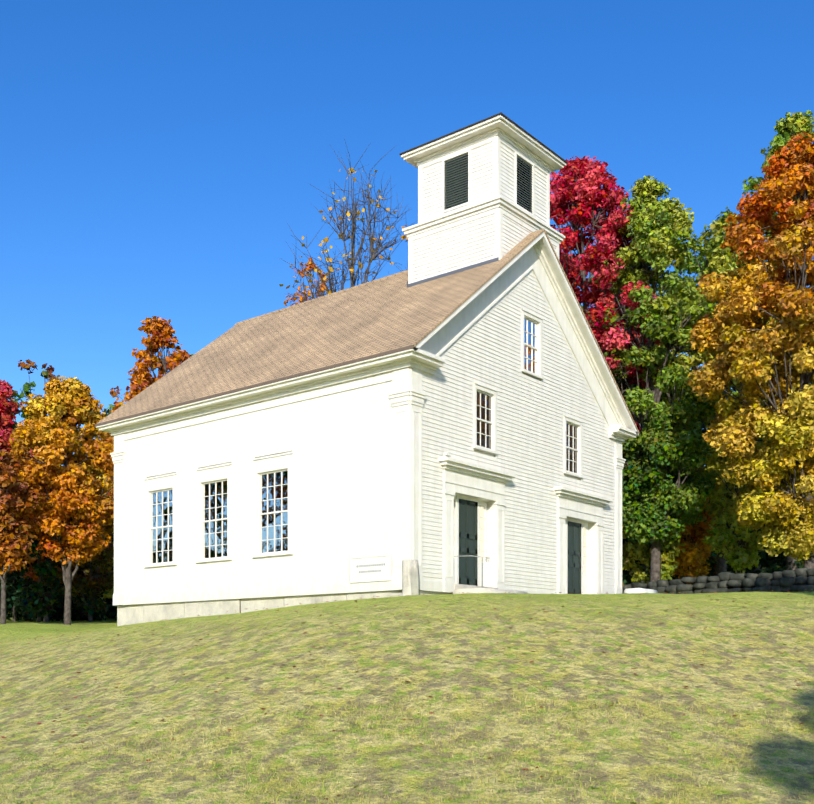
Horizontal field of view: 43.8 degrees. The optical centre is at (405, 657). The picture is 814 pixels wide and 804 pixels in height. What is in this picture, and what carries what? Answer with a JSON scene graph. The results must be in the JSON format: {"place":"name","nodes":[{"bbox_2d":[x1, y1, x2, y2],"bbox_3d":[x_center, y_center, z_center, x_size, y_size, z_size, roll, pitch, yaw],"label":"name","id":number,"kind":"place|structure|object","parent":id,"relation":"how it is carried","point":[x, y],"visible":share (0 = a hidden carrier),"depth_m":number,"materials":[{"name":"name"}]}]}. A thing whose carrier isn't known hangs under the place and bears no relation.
{"place":"outdoors","nodes":[
{"label":"outdoors","id":0,"kind":"place"},
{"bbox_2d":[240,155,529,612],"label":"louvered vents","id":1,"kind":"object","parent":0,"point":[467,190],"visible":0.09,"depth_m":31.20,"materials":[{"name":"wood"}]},
{"bbox_2d":[0,589,813,803],"bbox_3d":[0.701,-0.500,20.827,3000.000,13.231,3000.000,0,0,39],"label":"terrain","id":2,"kind":"structure","parent":0,"point":[159,684],"depth_m":16.90,"materials":[{"name":"green plant"}]},
{"bbox_2d":[117,584,497,625],"bbox_3d":[-1.107,-1.304,35.119,13.038,1.450,11.798,0,0,39],"label":"foundation","id":3,"kind":"object","parent":2,"relation":"on","point":[133,614],"visible":0.19,"depth_m":31.13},
{"bbox_2d":[96,115,638,605],"bbox_3d":[-1.159,-8.819,35.137,13.840,14.080,12.760,0,0,39],"label":"white meeting house woodwork","id":4,"kind":"object","parent":2,"relation":"on","point":[356,451],"visible":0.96,"depth_m":30.33,"materials":[{"name":"white wood"}]},
{"bbox_2d":[151,318,576,562],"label":"windows","id":5,"kind":"structure","parent":4,"relation":"in","point":[167,521],"depth_m":31.26,"materials":[{"name":"glass"}]},
{"bbox_2d":[97,229,638,432],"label":"roof","id":6,"kind":"structure","parent":4,"relation":"on","point":[384,314],"depth_m":31.75,"materials":[{"name":"brown wood"}]},
{"bbox_2d":[95,345,639,433],"bbox_3d":[-1.159,-7.920,35.137,13.900,0.082,12.790,0,0,39],"label":"meeting house roof drip edge","id":7,"kind":"object","parent":6,"relation":"attached to","point":[272,381],"visible":0.68,"depth_m":29.30,"materials":[{"name":"white wood"}]},
{"bbox_2d":[356,563,384,572],"bbox_3d":[-0.931,-2.400,27.243,1.027,0.220,0.002,0,0,39],"label":"sign text","id":8,"kind":"object","parent":4,"relation":"attached to","point":[370,571],"visible":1,"depth_m":27.27,"materials":[{"name":"grey"}]},
{"bbox_2d":[440,452,450,457],"bbox_3d":[1.095,-5.465,27.351,0.220,0.130,0.220,0,0,39],"label":"light fixture","id":9,"kind":"object","parent":4,"relation":"on","point":[447,454],"visible":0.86,"depth_m":27.26,"materials":[{"name":"white"}]},
{"bbox_2d":[407,257,498,287],"bbox_3d":[2.492,-12.426,32.169,3.450,1.552,3.500,0,0,39],"label":"roof flashing","id":10,"kind":"object","parent":4,"relation":"attached to","point":[454,272],"visible":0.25,"depth_m":30.75,"materials":[{"name":"grey"}]},
{"bbox_2d":[454,555,489,587],"bbox_3d":[1.715,-2.294,27.710,1.488,1.030,0.023,0,0,39],"label":"iron handrail","id":11,"kind":"object","parent":4,"relation":"attached to","point":[482,564],"visible":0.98,"depth_m":27.40,"materials":[{"name":"grey metal"}]},
{"bbox_2d":[399,112,567,163],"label":"tower roof","id":12,"kind":"structure","parent":4,"relation":"on","point":[526,132],"depth_m":30.70,"materials":[{"name":"grey"}]},
{"bbox_2d":[444,153,531,211],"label":"louvers","id":13,"kind":"object","parent":4,"relation":"on","point":[467,182],"visible":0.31,"depth_m":31.06,"materials":[{"name":"grey"}]},
{"bbox_2d":[459,499,580,593],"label":"doors","id":14,"kind":"structure","parent":4,"relation":"in","point":[468,537],"depth_m":29.10,"materials":[{"name":"wood"}]},
{"bbox_2d":[454,501,585,574],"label":"door sidelights","id":15,"kind":"object","parent":4,"relation":"in","point":[482,531],"visible":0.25,"depth_m":29.51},
{"bbox_2d":[0,110,813,624],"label":"trees","id":16,"kind":"object","parent":2,"relation":"on","point":[730,294],"depth_m":49.05,"materials":[{"name":"plant"}]},
{"bbox_2d":[402,559,418,595],"bbox_3d":[0.151,-1.791,26.189,0.326,1.491,0.525,0,0,39],"label":"stone post","id":17,"kind":"object","parent":2,"relation":"on","point":[410,577],"visible":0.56,"depth_m":26.05,"materials":[{"name":"beige stone"}]},
{"bbox_2d":[453,588,527,593],"bbox_3d":[2.440,-1.680,28.386,1.023,0.412,2.447,0,0,39],"label":"doorstep","id":18,"kind":"object","parent":2,"relation":"on","point":[475,590],"visible":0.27,"depth_m":27.55,"materials":[{"name":"beige stone"}]},
{"bbox_2d":[624,588,657,592],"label":"mounting block","id":19,"kind":"structure","parent":2,"relation":"on","point":[636,590],"depth_m":33.61,"materials":[{"name":"white stone"}]},
{"bbox_2d":[622,568,813,593],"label":"dry stone wall","id":20,"kind":"structure","parent":2,"relation":"on","point":[799,579],"depth_m":41.87,"materials":[{"name":"grey stone"}]},
{"bbox_2d":[0,0,813,465],"label":"sky","id":21,"kind":"structure","parent":0,"point":[160,158],"materials":[{"name":"blue"}]}
]}

